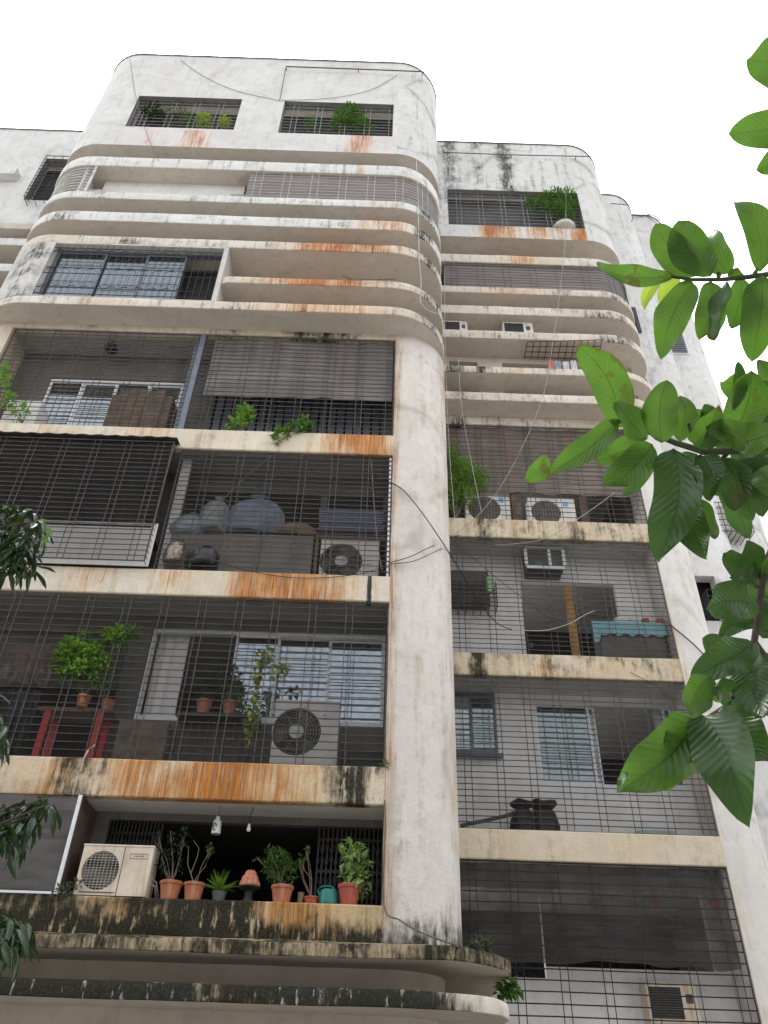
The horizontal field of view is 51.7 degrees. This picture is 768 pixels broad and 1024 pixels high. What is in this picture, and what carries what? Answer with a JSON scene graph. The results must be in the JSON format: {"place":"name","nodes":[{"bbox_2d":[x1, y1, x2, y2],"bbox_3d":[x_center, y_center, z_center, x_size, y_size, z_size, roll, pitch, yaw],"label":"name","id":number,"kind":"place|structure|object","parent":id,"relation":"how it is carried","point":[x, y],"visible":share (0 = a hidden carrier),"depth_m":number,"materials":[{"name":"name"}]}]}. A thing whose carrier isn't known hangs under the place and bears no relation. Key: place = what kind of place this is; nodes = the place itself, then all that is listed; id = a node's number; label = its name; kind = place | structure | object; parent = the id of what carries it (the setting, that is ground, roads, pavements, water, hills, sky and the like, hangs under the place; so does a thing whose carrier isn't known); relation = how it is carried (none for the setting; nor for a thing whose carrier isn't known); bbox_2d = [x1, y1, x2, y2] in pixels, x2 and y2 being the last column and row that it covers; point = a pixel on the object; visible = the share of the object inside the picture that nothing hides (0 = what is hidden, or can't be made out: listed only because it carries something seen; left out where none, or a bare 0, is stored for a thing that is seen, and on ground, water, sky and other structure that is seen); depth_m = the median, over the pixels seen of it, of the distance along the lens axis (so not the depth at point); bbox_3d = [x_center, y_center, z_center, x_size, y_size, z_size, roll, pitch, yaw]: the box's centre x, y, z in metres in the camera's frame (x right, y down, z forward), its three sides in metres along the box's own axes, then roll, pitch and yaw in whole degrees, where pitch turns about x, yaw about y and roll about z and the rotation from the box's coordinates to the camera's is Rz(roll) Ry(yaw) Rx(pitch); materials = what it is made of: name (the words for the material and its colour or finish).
{"place":"outdoors","nodes":[
{"label":"outdoors","id":0,"kind":"place"},
{"bbox_2d":[0,0,767,539],"label":"sky","id":1,"kind":"structure","parent":0,"point":[655,89],"materials":[{"name":"white"}]},
{"bbox_2d":[636,830,675,833],"bbox_3d":[4.255,5.123,12.473,0.605,0.130,0.350,2,-38,0],"label":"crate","id":2,"kind":"object","parent":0,"point":[664,832],"visible":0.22,"depth_m":12.36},
{"label":"ground","id":3,"kind":"structure","parent":0,"visible":0},
{"bbox_2d":[0,504,61,982],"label":"mango tree","id":4,"kind":"object","parent":3,"relation":"on","point":[17,939],"visible":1,"depth_m":4.37,"materials":[{"name":"green plant"}]},
{"bbox_2d":[0,53,767,1023],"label":"apartment building","id":5,"kind":"structure","parent":3,"relation":"on","point":[172,259],"depth_m":13.75,"materials":[{"name":"white paint"}]},
{"bbox_2d":[0,360,30,422],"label":"creeper","id":6,"kind":"object","parent":5,"relation":"attached to","point":[23,405],"visible":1,"depth_m":14.46,"materials":[{"name":"green plant"}]},
{"bbox_2d":[0,689,41,753],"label":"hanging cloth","id":7,"kind":"object","parent":5,"relation":"hanging from","point":[20,720],"visible":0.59,"depth_m":11.21,"materials":[{"name":"black fabric"}]},
{"bbox_2d":[0,400,48,423],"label":"storage box","id":8,"kind":"object","parent":5,"relation":"on","point":[32,413],"visible":0.27,"depth_m":14.59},
{"bbox_2d":[0,643,58,686],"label":"hanging cloth","id":9,"kind":"object","parent":5,"relation":"hanging from","point":[42,655],"visible":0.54,"depth_m":11.78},
{"bbox_2d":[0,794,77,889],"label":"insect screen","id":10,"kind":"object","parent":5,"relation":"attached to","point":[47,852],"visible":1,"depth_m":9.75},
{"bbox_2d":[52,876,82,897],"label":"weed","id":11,"kind":"object","parent":5,"relation":"on","point":[68,891],"visible":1,"depth_m":9.43,"materials":[{"name":"green plant"}]},
{"bbox_2d":[31,706,118,757],"bbox_3d":[-4.302,3.152,10.961,1.040,0.750,0.480,2,-38,0],"label":"table","id":12,"kind":"object","parent":5,"relation":"on","point":[71,719],"visible":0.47,"depth_m":11.02,"materials":[{"name":"red wood"}]},
{"bbox_2d":[49,622,142,707],"bbox_3d":[-4.207,2.178,11.428,1.288,1.363,0.503,2,-38,0],"label":"potted plant","id":13,"kind":"object","parent":12,"relation":"on","point":[74,657],"visible":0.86,"depth_m":11.39,"materials":[{"name":"green plant"}]},
{"bbox_2d":[96,673,115,708],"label":"potted plant","id":14,"kind":"object","parent":12,"relation":"on","point":[104,693],"visible":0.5,"depth_m":11.27,"materials":[{"name":"green plant"}]},
{"bbox_2d":[0,519,158,566],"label":"white panel","id":15,"kind":"object","parent":5,"relation":"attached to","point":[94,562],"visible":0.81,"depth_m":12.45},
{"bbox_2d":[0,435,171,520],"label":"shade net","id":16,"kind":"object","parent":5,"relation":"hanging from","point":[93,481],"visible":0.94,"depth_m":13.24,"materials":[{"name":"fabric"}]},
{"bbox_2d":[104,341,117,353],"bbox_3d":[-5.455,-3.314,15.869,0.280,0.299,0.276,2,-38,0],"label":"ceiling lamp","id":17,"kind":"object","parent":5,"relation":"hanging from","point":[112,349],"visible":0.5,"depth_m":15.77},
{"bbox_2d":[42,379,183,425],"bbox_3d":[-5.344,-1.830,15.359,2.652,1.850,0.194,2,-38,0],"label":"window","id":18,"kind":"structure","parent":5,"relation":"in","point":[65,380],"depth_m":15.61,"materials":[{"name":"metal"}]},
{"bbox_2d":[73,843,159,897],"bbox_3d":[-3.224,4.463,9.765,0.980,0.591,0.406,2,-38,0],"label":"air conditioner","id":19,"kind":"object","parent":5,"relation":"on","point":[111,870],"visible":0.9,"depth_m":9.63,"materials":[{"name":"beige metal"}]},
{"bbox_2d":[38,250,221,298],"bbox_3d":[-5.145,-4.737,16.312,3.495,1.725,0.194,2,-38,0],"label":"window","id":20,"kind":"structure","parent":5,"relation":"in","point":[67,255],"depth_m":16.35,"materials":[{"name":"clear glass"}]},
{"bbox_2d":[102,389,176,427],"bbox_3d":[-4.556,-1.740,14.816,1.153,1.188,0.405,2,-38,0],"label":"wooden cabinet","id":21,"kind":"object","parent":5,"relation":"on","point":[142,412],"visible":0.45,"depth_m":14.70,"materials":[{"name":"brown wood"}]},
{"bbox_2d":[111,720,172,759],"bbox_3d":[-3.385,3.295,11.064,0.711,0.698,0.260,2,-38,0],"label":"storage box","id":22,"kind":"object","parent":5,"relation":"on","point":[157,732],"visible":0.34,"depth_m":11.01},
{"bbox_2d":[139,93,168,126],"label":"potted plant","id":23,"kind":"object","parent":5,"relation":"on","point":[153,111],"visible":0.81,"depth_m":20.47,"materials":[{"name":"green plant"}]},
{"bbox_2d":[153,825,191,898],"bbox_3d":[-2.673,4.319,9.790,0.496,0.871,0.280,2,-38,0],"label":"potted plant","id":24,"kind":"object","parent":5,"relation":"on","point":[170,888],"visible":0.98,"depth_m":9.73,"materials":[{"name":"green plant"}]},
{"bbox_2d":[159,99,186,127],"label":"potted plant","id":25,"kind":"object","parent":5,"relation":"on","point":[170,114],"visible":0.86,"depth_m":20.40,"materials":[{"name":"green plant"}]},
{"bbox_2d":[163,538,186,565],"bbox_3d":[-3.336,0.633,12.689,0.375,0.470,0.339,2,-38,0],"label":"rag bundle","id":26,"kind":"object","parent":5,"relation":"on","point":[174,551],"visible":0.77,"depth_m":12.54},
{"bbox_2d":[177,110,198,127],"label":"potted plant","id":27,"kind":"object","parent":5,"relation":"on","point":[187,114],"visible":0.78,"depth_m":20.36,"materials":[{"name":"green plant"}]},
{"bbox_2d":[164,534,222,570],"bbox_3d":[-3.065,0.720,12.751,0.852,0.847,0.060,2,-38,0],"label":"table","id":28,"kind":"object","parent":5,"relation":"on","point":[195,547],"visible":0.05,"depth_m":12.90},
{"bbox_2d":[169,512,204,533],"bbox_3d":[-3.259,0.241,13.242,0.622,0.502,0.431,2,-38,0],"label":"plastic bundle","id":29,"kind":"object","parent":28,"relation":"on","point":[182,526],"visible":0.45,"depth_m":13.05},
{"bbox_2d":[200,497,228,534],"bbox_3d":[-2.853,0.060,13.394,0.534,0.772,0.473,2,-38,0],"label":"plastic bundle","id":30,"kind":"object","parent":28,"relation":"on","point":[217,522],"visible":0.41,"depth_m":13.17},
{"bbox_2d":[184,840,214,898],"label":"potted plant","id":31,"kind":"object","parent":5,"relation":"on","point":[193,889],"visible":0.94,"depth_m":9.54,"materials":[{"name":"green plant"}]},
{"bbox_2d":[184,546,218,570],"bbox_3d":[-2.890,0.732,12.624,0.577,0.414,0.462,2,-38,0],"label":"junk heap","id":32,"kind":"object","parent":5,"relation":"on","point":[204,553],"visible":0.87,"depth_m":12.44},
{"bbox_2d":[195,110,212,128],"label":"potted plant","id":33,"kind":"object","parent":5,"relation":"on","point":[204,121],"visible":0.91,"depth_m":20.21,"materials":[{"name":"green plant"}]},
{"bbox_2d":[211,806,220,834],"bbox_3d":[-2.153,3.984,10.263,0.120,0.353,0.128,2,-38,0],"label":"hanging bottle","id":34,"kind":"object","parent":5,"relation":"hanging from","point":[216,828],"visible":1,"depth_m":10.18,"materials":[{"name":"plastic"}]},
{"bbox_2d":[196,662,242,711],"bbox_3d":[-2.398,2.586,11.570,0.700,0.817,0.466,2,-38,0],"label":"potted plant","id":35,"kind":"object","parent":5,"relation":"on","point":[216,683],"visible":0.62,"depth_m":11.56,"materials":[{"name":"green plant"}]},
{"bbox_2d":[203,869,238,899],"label":"potted fern","id":36,"kind":"object","parent":5,"relation":"on","point":[218,894],"visible":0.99,"depth_m":9.58,"materials":[{"name":"green plant"}]},
{"bbox_2d":[217,113,232,129],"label":"potted plant","id":37,"kind":"object","parent":5,"relation":"on","point":[224,119],"visible":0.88,"depth_m":20.19,"materials":[{"name":"green plant"}]},
{"bbox_2d":[186,456,270,542],"bbox_3d":[-2.546,-0.236,13.167,1.164,1.939,0.012,2,-38,0],"label":"cable","id":38,"kind":"object","parent":5,"relation":"attached to","point":[226,496],"visible":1,"depth_m":13.18,"materials":[{"name":"rubber"}]},
{"bbox_2d":[218,676,247,712],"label":"potted plant","id":39,"kind":"object","parent":5,"relation":"on","point":[235,702],"visible":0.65,"depth_m":11.45,"materials":[{"name":"green plant"}]},
{"bbox_2d":[218,534,261,571],"bbox_3d":[-2.307,0.696,12.675,0.612,0.831,0.040,2,-38,0],"label":"board panel","id":40,"kind":"object","parent":5,"relation":"on","point":[241,553],"visible":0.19,"depth_m":12.68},
{"bbox_2d":[224,401,256,430],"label":"potted plant","id":41,"kind":"object","parent":5,"relation":"on","point":[246,414],"visible":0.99,"depth_m":14.30,"materials":[{"name":"green plant"}]},
{"bbox_2d":[238,869,259,900],"bbox_3d":[-1.636,4.551,9.637,0.270,0.370,0.270,2,-38,0],"label":"clay ornament","id":42,"kind":"object","parent":5,"relation":"on","point":[249,884],"visible":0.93,"depth_m":9.58,"materials":[{"name":"orange ceramic"}]},
{"bbox_2d":[227,494,284,534],"bbox_3d":[-2.155,0.064,13.468,1.027,0.863,0.440,2,-38,0],"label":"plastic bundle","id":43,"kind":"object","parent":5,"relation":"on","point":[256,518],"visible":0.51,"depth_m":13.25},
{"bbox_2d":[134,629,385,727],"bbox_3d":[-1.808,2.538,12.047,3.628,1.491,0.192,2,-38,0],"label":"window","id":44,"kind":"structure","parent":5,"relation":"in","point":[177,632],"depth_m":12.18,"materials":[{"name":"metal"}]},
{"bbox_2d":[241,646,289,750],"bbox_3d":[-1.646,2.587,11.140,0.643,1.623,0.287,2,-38,0],"label":"trailing vine","id":45,"kind":"object","parent":5,"relation":"hanging from","point":[254,697],"visible":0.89,"depth_m":11.23,"materials":[{"name":"green plant"}]},
{"bbox_2d":[252,843,298,901],"bbox_3d":[-1.336,4.431,9.737,0.630,0.697,0.308,2,-38,0],"label":"potted plant","id":46,"kind":"object","parent":5,"relation":"on","point":[281,892],"visible":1,"depth_m":9.72,"materials":[{"name":"green plant"}]},
{"bbox_2d":[257,535,313,573],"bbox_3d":[-1.581,0.728,12.708,0.850,0.857,0.040,2,-38,0],"label":"board panel","id":47,"kind":"object","parent":5,"relation":"on","point":[282,560],"visible":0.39,"depth_m":12.71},
{"bbox_2d":[185,550,388,577],"bbox_3d":[-1.524,0.831,12.331,3.211,0.461,0.024,2,-38,0],"label":"cable","id":48,"kind":"object","parent":5,"relation":"attached to","point":[284,576],"visible":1,"depth_m":12.25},
{"bbox_2d":[269,413,318,445],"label":"creeper","id":49,"kind":"object","parent":5,"relation":"hanging from","point":[302,428],"visible":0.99,"depth_m":14.10,"materials":[{"name":"green plant"}]},
{"bbox_2d":[274,521,317,540],"bbox_3d":[-1.464,0.321,13.289,0.737,0.336,0.427,2,-38,0],"label":"cloth heap","id":50,"kind":"object","parent":5,"relation":"on","point":[295,525],"visible":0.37,"depth_m":13.12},
{"bbox_2d":[203,339,393,400],"bbox_3d":[-1.602,-2.756,15.314,3.544,1.638,0.071,2,-38,0],"label":"bamboo blind","id":51,"kind":"object","parent":5,"relation":"hanging from","point":[299,348],"visible":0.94,"depth_m":15.29,"materials":[{"name":"wood"}]},
{"bbox_2d":[269,700,343,765],"bbox_3d":[-1.038,3.161,10.998,1.024,0.970,0.436,2,-38,0],"label":"air conditioner","id":52,"kind":"object","parent":5,"relation":"on","point":[307,731],"visible":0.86,"depth_m":10.86,"materials":[{"name":"grey metal"}]},
{"bbox_2d":[295,843,318,902],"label":"potted plant","id":53,"kind":"object","parent":5,"relation":"on","point":[310,898],"visible":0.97,"depth_m":9.70,"materials":[{"name":"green plant"}]},
{"bbox_2d":[302,115,318,133],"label":"potted plant","id":54,"kind":"object","parent":5,"relation":"on","point":[312,119],"visible":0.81,"depth_m":20.36,"materials":[{"name":"green plant"}]},
{"bbox_2d":[317,885,336,903],"bbox_3d":[-0.675,4.639,9.594,0.227,0.226,0.227,-30,-48,34],"label":"watering can","id":55,"kind":"object","parent":5,"relation":"on","point":[327,895],"visible":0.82,"depth_m":9.51,"materials":[{"name":"teal plastic"}]},
{"bbox_2d":[245,174,436,225],"bbox_3d":[-0.510,-7.162,18.662,5.078,1.140,1.774,21,-42,-22],"label":"metal grille","id":56,"kind":"object","parent":5,"relation":"on","point":[342,189],"visible":0.71,"depth_m":18.37,"materials":[{"name":"metal"}]},
{"bbox_2d":[319,539,379,575],"bbox_3d":[-0.509,0.902,12.832,1.062,0.811,0.408,2,-38,0],"label":"air conditioner","id":57,"kind":"object","parent":5,"relation":"on","point":[350,547],"visible":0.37,"depth_m":12.76,"materials":[{"name":"white metal"}]},
{"bbox_2d":[313,535,386,576],"bbox_3d":[-0.535,0.888,12.871,1.178,0.857,0.530,2,-38,0],"label":"shelf unit","id":58,"kind":"object","parent":5,"relation":"on","point":[318,546],"visible":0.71,"depth_m":12.90,"materials":[{"name":"grey metal"}]},
{"bbox_2d":[317,528,383,536],"bbox_3d":[-0.552,0.425,13.274,1.108,0.040,0.422,2,-38,0],"label":"folded sheet","id":59,"kind":"object","parent":58,"relation":"on","point":[346,531],"visible":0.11,"depth_m":13.13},
{"bbox_2d":[319,525,383,529],"bbox_3d":[-0.542,0.384,13.305,1.088,0.040,0.425,2,-38,0],"label":"folded sheet","id":60,"kind":"object","parent":59,"relation":"on","point":[363,528],"visible":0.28,"depth_m":13.14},
{"bbox_2d":[320,523,384,536],"bbox_3d":[-0.533,0.343,13.338,1.098,0.040,0.424,2,-38,0],"label":"folded sheet","id":61,"kind":"object","parent":60,"relation":"on","point":[354,526],"visible":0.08,"depth_m":13.16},
{"bbox_2d":[319,520,382,524],"bbox_3d":[-0.553,0.297,13.363,1.064,0.040,0.440,2,-38,0],"label":"folded sheet","id":62,"kind":"object","parent":61,"relation":"on","point":[348,522],"visible":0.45,"depth_m":13.19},
{"bbox_2d":[319,518,384,524],"bbox_3d":[-0.538,0.260,13.399,1.094,0.040,0.430,2,-38,0],"label":"folded sheet","id":63,"kind":"object","parent":62,"relation":"on","point":[355,519],"visible":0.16,"depth_m":13.23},
{"bbox_2d":[319,515,384,519],"bbox_3d":[-0.543,0.218,13.431,1.098,0.040,0.431,2,-38,0],"label":"folded sheet","id":64,"kind":"object","parent":63,"relation":"on","point":[349,517],"visible":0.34,"depth_m":13.26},
{"bbox_2d":[319,513,383,516],"bbox_3d":[-0.546,0.178,13.464,1.101,0.040,0.428,2,-38,0],"label":"folded sheet","id":65,"kind":"object","parent":64,"relation":"on","point":[350,515],"visible":0.15,"depth_m":13.29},
{"bbox_2d":[319,510,383,514],"bbox_3d":[-0.547,0.136,13.494,1.099,0.040,0.432,2,-38,0],"label":"folded sheet","id":66,"kind":"object","parent":65,"relation":"on","point":[352,512],"visible":0.23,"depth_m":13.32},
{"bbox_2d":[328,101,377,135],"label":"potted plant","id":67,"kind":"object","parent":5,"relation":"on","point":[351,128],"visible":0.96,"depth_m":20.30,"materials":[{"name":"green plant"}]},
{"bbox_2d":[338,837,373,904],"bbox_3d":[-0.366,4.412,9.791,0.472,0.842,0.428,8,-38,-8],"label":"potted plant","id":68,"kind":"object","parent":5,"relation":"on","point":[349,887],"visible":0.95,"depth_m":9.71,"materials":[{"name":"green plant"}]},
{"bbox_2d":[279,66,440,102],"bbox_3d":[-0.595,-11.388,21.234,4.257,1.906,0.157,2,-38,0],"label":"pipe rail","id":69,"kind":"object","parent":5,"relation":"attached to","point":[358,69],"visible":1,"depth_m":21.73,"materials":[{"name":"metal"}]},
{"bbox_2d":[348,750,381,766],"bbox_3d":[-0.259,3.474,10.843,0.462,0.300,0.400,2,-38,0],"label":"storage box","id":70,"kind":"object","parent":5,"relation":"on","point":[364,761],"visible":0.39,"depth_m":10.71,"materials":[{"name":"black paint"}]},
{"bbox_2d":[382,800,457,946],"bbox_3d":[0.413,4.287,9.547,0.891,1.666,0.135,-4,-38,7],"label":"cable","id":71,"kind":"object","parent":5,"relation":"on","point":[409,926],"visible":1,"depth_m":9.35,"materials":[{"name":"black plastic"}]},
{"bbox_2d":[415,150,438,313],"bbox_3d":[0.958,-6.308,17.474,0.591,6.106,0.132,24,-43,-26],"label":"cable","id":72,"kind":"object","parent":5,"relation":"attached to","point":[418,232],"visible":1,"depth_m":17.18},
{"bbox_2d":[388,481,511,629],"bbox_3d":[1.323,0.718,13.725,0.549,1.547,3.204,-29,-47,33],"label":"cable","id":73,"kind":"object","parent":5,"relation":"attached to","point":[450,554],"visible":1,"depth_m":13.40,"materials":[{"name":"rubber"}]},
{"bbox_2d":[444,281,455,530],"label":"cable","id":74,"kind":"object","parent":5,"relation":"attached to","point":[446,390],"visible":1,"depth_m":17.17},
{"bbox_2d":[443,320,467,329],"bbox_3d":[1.695,-4.236,19.091,0.588,0.577,0.512,2,-38,0],"label":"window air conditioner","id":75,"kind":"object","parent":5,"relation":"on","point":[455,325],"depth_m":18.95,"materials":[{"name":"white plastic"}]},
{"bbox_2d":[447,440,490,516],"bbox_3d":[1.752,-0.699,16.400,1.040,2.058,0.596,2,-38,0],"label":"potted shrub","id":76,"kind":"object","parent":5,"relation":"on","point":[457,492],"visible":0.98,"depth_m":16.32,"materials":[{"name":"green plant"}]},
{"bbox_2d":[451,571,497,615],"bbox_3d":[1.645,1.530,15.312,1.017,0.852,0.360,2,-38,0],"label":"air conditioner cage","id":77,"kind":"object","parent":5,"relation":"attached to","point":[468,590],"visible":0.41,"depth_m":15.18,"materials":[{"name":"metal"}]},
{"bbox_2d":[454,692,498,752],"bbox_3d":[1.461,3.726,13.917,1.008,1.144,0.187,2,-38,0],"label":"window","id":78,"kind":"structure","parent":5,"relation":"in","point":[472,694],"depth_m":13.99,"materials":[{"name":"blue glass"}]},
{"bbox_2d":[464,932,496,954],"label":"weed","id":79,"kind":"object","parent":5,"relation":"on","point":[484,944],"visible":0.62,"depth_m":9.15,"materials":[{"name":"green plant"}]},
{"bbox_2d":[463,493,510,519],"bbox_3d":[2.173,0.054,16.327,1.050,0.822,0.409,2,-38,0],"label":"air conditioner","id":80,"kind":"object","parent":5,"relation":"on","point":[500,512],"visible":0.56,"depth_m":16.22,"materials":[{"name":"white metal"}]},
{"bbox_2d":[460,811,513,826],"bbox_3d":[1.616,4.783,12.341,0.878,0.305,0.062,6,-38,-5],"label":"drain pipe","id":81,"kind":"object","parent":5,"relation":"on","point":[481,820],"visible":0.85,"depth_m":12.30,"materials":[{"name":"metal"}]},
{"bbox_2d":[492,975,523,1003],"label":"weed","id":82,"kind":"object","parent":5,"relation":"on","point":[507,988],"visible":0.98,"depth_m":9.26,"materials":[{"name":"green plant"}]},
{"bbox_2d":[452,146,565,535],"bbox_3d":[3.376,-5.337,19.532,3.814,14.334,0.246,-3,-38,6],"label":"cable","id":83,"kind":"object","parent":5,"relation":"attached to","point":[548,371],"visible":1,"depth_m":17.53,"materials":[{"name":"plastic"}]},
{"bbox_2d":[451,537,572,635],"bbox_3d":[2.329,1.341,14.806,2.149,2.117,0.012,2,-38,0],"label":"cable","id":84,"kind":"object","parent":5,"relation":"attached to","point":[509,588],"visible":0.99,"depth_m":14.74,"materials":[{"name":"rubber"}]},
{"bbox_2d":[500,322,533,331],"bbox_3d":[3.196,-4.198,19.102,0.736,0.605,0.512,2,-38,0],"label":"window air conditioner","id":85,"kind":"object","parent":5,"relation":"on","point":[518,326],"depth_m":18.97,"materials":[{"name":"white plastic"}]},
{"bbox_2d":[510,798,535,829],"bbox_3d":[2.185,4.782,12.418,0.384,0.537,0.358,23,-43,-25],"label":"black sack","id":86,"kind":"object","parent":5,"relation":"on","point":[522,820],"visible":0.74,"depth_m":12.31,"materials":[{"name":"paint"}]},
{"bbox_2d":[443,152,602,175],"bbox_3d":[4.084,-10.173,23.175,4.721,0.924,0.155,2,-38,0],"label":"pipe rail","id":87,"kind":"object","parent":5,"relation":"attached to","point":[528,155],"visible":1,"depth_m":23.36,"materials":[{"name":"metal"}]},
{"bbox_2d":[444,264,624,298],"bbox_3d":[4.424,-5.548,20.375,5.568,1.030,2.024,21,-42,-23],"label":"shade cloth","id":88,"kind":"object","parent":5,"relation":"on","point":[522,279],"visible":0.66,"depth_m":20.01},
{"bbox_2d":[446,427,637,497],"bbox_3d":[3.256,-1.077,16.898,4.020,1.851,0.071,2,-38,0],"label":"bamboo blind","id":89,"kind":"object","parent":5,"relation":"attached to","point":[545,450],"visible":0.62,"depth_m":16.88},
{"bbox_2d":[522,546,566,579],"bbox_3d":[3.148,1.022,15.695,0.803,0.519,0.465,2,-38,0],"label":"window air conditioner","id":90,"kind":"object","parent":5,"relation":"attached to","point":[526,557],"depth_m":15.57,"materials":[{"name":"metal"}]},
{"bbox_2d":[531,798,559,829],"bbox_3d":[2.511,4.796,12.432,0.461,0.548,0.340,2,-38,0],"label":"black sack","id":91,"kind":"object","parent":5,"relation":"on","point":[548,821],"visible":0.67,"depth_m":12.31,"materials":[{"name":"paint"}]},
{"bbox_2d":[525,497,576,521],"bbox_3d":[3.485,0.122,16.308,1.064,0.759,0.408,2,-38,0],"label":"air conditioner","id":92,"kind":"object","parent":5,"relation":"on","point":[543,504],"visible":0.59,"depth_m":16.24,"materials":[{"name":"white metal"}]},
{"bbox_2d":[496,493,613,545],"bbox_3d":[3.426,0.115,15.698,2.493,1.386,0.051,1,-38,1],"label":"cable","id":93,"kind":"object","parent":5,"relation":"attached to","point":[562,529],"visible":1,"depth_m":15.50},
{"bbox_2d":[524,339,601,360],"bbox_3d":[4.204,-3.759,18.619,1.780,0.021,0.816,2,-38,0],"label":"rusty lattice","id":94,"kind":"object","parent":5,"relation":"attached to","point":[564,358],"visible":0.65,"depth_m":18.51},
{"bbox_2d":[553,219,574,228],"bbox_3d":[4.864,-7.618,21.402,0.600,0.210,0.600,2,-38,0],"label":"planter bowl","id":95,"kind":"object","parent":5,"relation":"on","point":[562,223],"visible":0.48,"depth_m":21.21,"materials":[{"name":"grey ceramic"}]},
{"bbox_2d":[522,186,578,225],"bbox_3d":[4.646,-8.387,21.956,1.644,2.088,0.764,2,-38,0],"label":"potted plant","id":96,"kind":"object","parent":95,"relation":"on","point":[561,203],"visible":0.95,"depth_m":21.98,"materials":[{"name":"green plant"}]},
{"bbox_2d":[563,587,580,655],"bbox_3d":[3.528,2.055,14.890,0.146,1.544,0.080,2,-38,0],"label":"wooden post","id":97,"kind":"object","parent":5,"relation":"on","point":[571,620],"visible":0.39,"depth_m":14.86,"materials":[{"name":"brown wood"}]},
{"bbox_2d":[460,862,740,971],"bbox_3d":[3.025,5.850,11.516,4.020,1.342,0.087,2,-38,0],"label":"shade net","id":98,"kind":"object","parent":5,"relation":"hanging from","point":[571,941],"visible":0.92,"depth_m":11.53,"materials":[{"name":"fabric"}]},
{"bbox_2d":[532,701,687,789],"bbox_3d":[3.863,4.072,13.762,2.466,1.536,0.187,2,-38,0],"label":"window","id":99,"kind":"structure","parent":5,"relation":"in","point":[582,778],"depth_m":13.85,"materials":[{"name":"glass"}]},
{"bbox_2d":[586,621,668,658],"bbox_3d":[4.486,2.490,14.543,1.353,0.840,0.492,2,-38,0],"label":"table","id":100,"kind":"object","parent":5,"relation":"on","point":[627,638],"visible":0.58,"depth_m":14.44,"materials":[{"name":"blue fabric"}]},
{"bbox_2d":[631,307,641,332],"bbox_3d":[6.380,-5.174,21.283,0.900,1.031,0.049,2,-38,0],"label":"window","id":101,"kind":"structure","parent":5,"relation":"in","point":[637,324],"depth_m":21.23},
{"bbox_2d":[639,982,701,1023],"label":"window air conditioner","id":102,"kind":"object","parent":5,"relation":"attached to","point":[677,1002],"depth_m":11.08,"materials":[{"name":"beige plastic"}]},
{"bbox_2d":[672,332,689,354],"bbox_3d":[8.039,-4.661,21.803,0.599,0.913,0.069,2,-38,0],"label":"window","id":103,"kind":"structure","parent":5,"relation":"in","point":[680,347],"depth_m":21.68,"materials":[{"name":"metal"}]},
{"bbox_2d":[708,884,719,910],"bbox_3d":[4.936,5.705,11.943,0.170,0.532,0.166,2,-38,0],"label":"hanging pot","id":104,"kind":"object","parent":5,"relation":"hanging from","point":[713,903],"visible":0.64,"depth_m":11.79,"materials":[{"name":"orange plastic"}]},
{"bbox_2d":[714,502,754,544],"bbox_3d":[7.701,0.257,17.680,0.756,0.819,0.511,2,-38,0],"label":"air conditioner cage","id":105,"kind":"object","parent":5,"relation":"attached to","point":[732,534],"visible":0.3,"depth_m":17.51,"materials":[{"name":"white metal"}]},
{"bbox_2d":[525,37,767,827],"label":"broadleaf tree","id":106,"kind":"object","parent":3,"relation":"on","point":[723,748],"visible":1,"depth_m":1.38,"materials":[{"name":"green plant"}]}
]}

